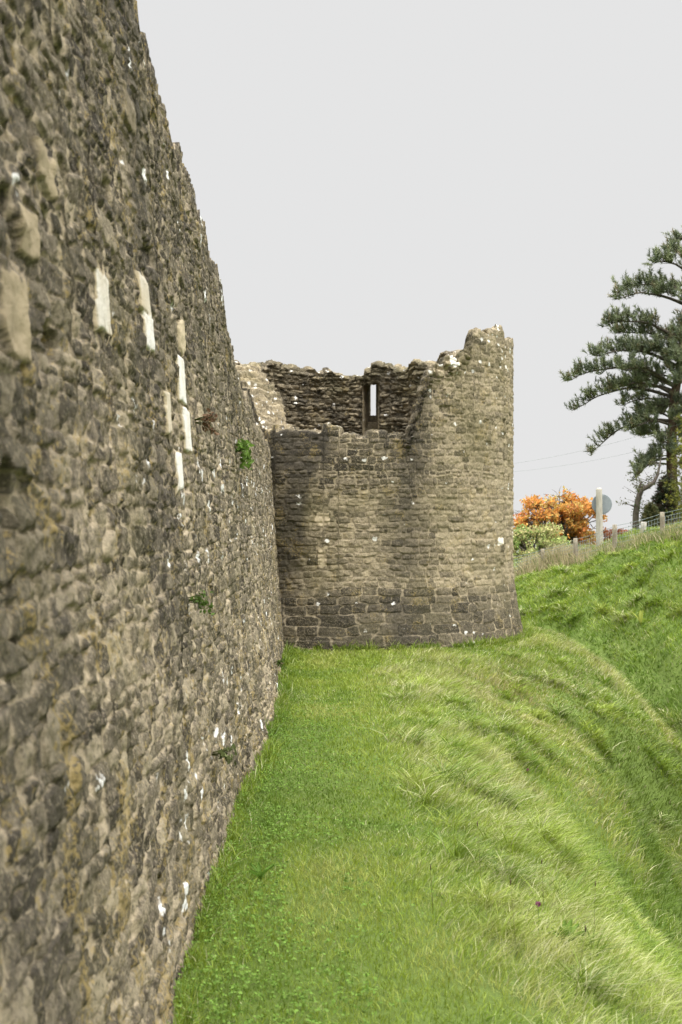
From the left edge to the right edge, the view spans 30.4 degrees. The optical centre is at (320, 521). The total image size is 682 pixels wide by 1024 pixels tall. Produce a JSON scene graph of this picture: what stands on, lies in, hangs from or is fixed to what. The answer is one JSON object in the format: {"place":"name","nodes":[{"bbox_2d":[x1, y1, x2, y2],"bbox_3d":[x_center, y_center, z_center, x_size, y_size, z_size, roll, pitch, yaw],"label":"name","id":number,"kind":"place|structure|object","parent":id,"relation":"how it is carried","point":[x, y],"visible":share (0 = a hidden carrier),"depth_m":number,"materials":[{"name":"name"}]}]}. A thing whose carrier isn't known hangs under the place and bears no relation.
{"place":"outdoors","nodes":[
{"label":"outdoors","id":0,"kind":"place"},
{"bbox_2d":[137,0,681,551],"label":"sky","id":1,"kind":"structure","parent":0,"point":[387,181],"materials":[{"name":"white"}]},
{"bbox_2d":[164,529,681,1023],"bbox_3d":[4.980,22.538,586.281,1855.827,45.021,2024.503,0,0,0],"label":"ground","id":2,"kind":"structure","parent":0,"point":[662,675],"depth_m":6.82,"materials":[{"name":"green plant"}]},
{"bbox_2d":[0,0,284,1023],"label":"curtain wall","id":3,"kind":"structure","parent":2,"relation":"on","point":[136,514],"depth_m":3.73,"materials":[{"name":"grey stone"}]},
{"bbox_2d":[188,590,214,614],"bbox_3d":[-0.546,0.354,5.518,0.164,0.117,0.104,0,0,0],"label":"wall plant","id":4,"kind":"object","parent":3,"relation":"attached to","point":[201,601],"depth_m":5.50,"materials":[{"name":"green plant"}]},
{"bbox_2d":[194,408,219,438],"bbox_3d":[-0.596,-0.509,6.596,0.157,0.163,0.103,0,0,-35],"label":"wall plant","id":5,"kind":"object","parent":3,"relation":"attached to","point":[211,419],"depth_m":6.60,"materials":[{"name":"brown plant"}]},
{"bbox_2d":[212,743,238,765],"bbox_3d":[-0.470,1.150,6.201,0.156,0.108,0.132,0,0,33],"label":"wall plant","id":6,"kind":"object","parent":3,"relation":"attached to","point":[223,754],"depth_m":6.17,"materials":[{"name":"green plant"}]},
{"bbox_2d":[234,439,254,469],"bbox_3d":[-0.560,-0.514,9.621,0.214,0.247,0.273,0,0,32],"label":"wall plant","id":7,"kind":"object","parent":3,"relation":"attached to","point":[242,446],"depth_m":9.59,"materials":[{"name":"green plant"}]},
{"bbox_2d":[274,657,286,671],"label":"wall plant","id":8,"kind":"object","parent":3,"relation":"attached to","point":[283,660],"depth_m":12.52,"materials":[{"name":"green plant"}]},
{"bbox_2d":[249,862,273,879],"bbox_3d":[-0.286,1.659,5.929,0.105,0.085,0.121,0,0,16],"label":"dock plant","id":9,"kind":"object","parent":2,"relation":"on","point":[259,873],"visible":0.94,"depth_m":5.94,"materials":[{"name":"green plant"}]},
{"bbox_2d":[172,695,464,1023],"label":"clover","id":10,"kind":"object","parent":2,"relation":"on","point":[249,939],"visible":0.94,"depth_m":5.29,"materials":[{"name":"green plant"}]},
{"bbox_2d":[235,324,523,649],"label":"round tower","id":11,"kind":"structure","parent":2,"relation":"on","point":[393,520],"depth_m":16.90,"materials":[{"name":"grey stone"}]},
{"bbox_2d":[363,521,681,1023],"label":"long grass","id":12,"kind":"structure","parent":2,"relation":"on","point":[625,953],"depth_m":10.26,"materials":[{"name":"green plant"}]},
{"bbox_2d":[535,901,540,933],"bbox_3d":[0.922,1.689,5.336,0.029,0.157,0.026,0,0,0],"label":"clover flower","id":13,"kind":"object","parent":2,"relation":"on","point":[538,903],"visible":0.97,"depth_m":5.34,"materials":[{"name":"purple plant"}]},
{"bbox_2d":[513,522,569,564],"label":"green shrub","id":14,"kind":"object","parent":2,"relation":"on","point":[523,543],"visible":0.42,"depth_m":40.29,"materials":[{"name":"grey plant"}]},
{"bbox_2d":[513,486,607,545],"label":"autumn tree","id":15,"kind":"object","parent":2,"relation":"on","point":[567,514],"visible":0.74,"depth_m":45.53,"materials":[{"name":"orange plant"}]},
{"bbox_2d":[547,918,584,943],"bbox_3d":[1.042,1.741,5.290,0.160,0.117,0.116,0,0,-38],"label":"dock plant","id":16,"kind":"object","parent":2,"relation":"on","point":[571,928],"visible":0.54,"depth_m":5.29,"materials":[{"name":"green plant"}]},
{"bbox_2d":[515,509,681,568],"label":"wire fence","id":17,"kind":"object","parent":2,"relation":"on","point":[663,520],"visible":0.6,"depth_m":31.02,"materials":[{"name":"grey wood"}]},
{"bbox_2d":[592,488,611,544],"bbox_3d":[7.772,0.089,34.630,0.564,2.025,0.270,0,0,0],"label":"round sign","id":18,"kind":"object","parent":2,"relation":"on","point":[601,504],"visible":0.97,"depth_m":34.54,"materials":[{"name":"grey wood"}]},
{"bbox_2d":[603,526,627,540],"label":"autumn shrub","id":19,"kind":"object","parent":2,"relation":"on","point":[608,533],"visible":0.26,"depth_m":46.78,"materials":[{"name":"red plant"}]},
{"bbox_2d":[559,228,681,520],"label":"pine tree","id":20,"kind":"object","parent":2,"relation":"on","point":[644,379],"visible":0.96,"depth_m":45.66,"materials":[{"name":"green plant"}]},
{"bbox_2d":[640,522,646,532],"bbox_3d":[8.341,0.312,32.498,0.159,0.604,0.150,0,0,27],"label":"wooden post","id":21,"kind":"object","parent":2,"relation":"on","point":[644,524],"visible":0.42,"depth_m":32.44,"materials":[{"name":"white wood"}]},
{"bbox_2d":[616,447,677,529],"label":"leaning tree","id":22,"kind":"object","parent":2,"relation":"on","point":[640,490],"visible":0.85,"depth_m":42.98,"materials":[{"name":"grey plant"}]},
{"bbox_2d":[636,502,659,530],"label":"hedge shrub","id":23,"kind":"object","parent":2,"relation":"on","point":[650,509],"visible":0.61,"depth_m":41.86,"materials":[{"name":"green plant"}]},
{"bbox_2d":[644,473,681,525],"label":"conifer shrub","id":24,"kind":"object","parent":2,"relation":"on","point":[658,497],"visible":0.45,"depth_m":44.27,"materials":[{"name":"green plant"}]},
{"bbox_2d":[662,407,681,522],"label":"golden conifer","id":25,"kind":"object","parent":2,"relation":"on","point":[678,492],"visible":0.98,"depth_m":42.11,"materials":[{"name":"green plant"}]},
{"bbox_2d":[513,519,681,578],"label":"dry grass","id":26,"kind":"structure","parent":0,"point":[553,559],"depth_m":31.91,"materials":[{"name":"beige plant"}]},
{"bbox_2d":[629,610,642,624],"bbox_3d":[6.476,1.971,25.785,0.261,0.334,0.174,0,0,0],"label":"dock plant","id":27,"kind":"object","parent":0,"point":[640,618],"visible":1,"depth_m":25.77,"materials":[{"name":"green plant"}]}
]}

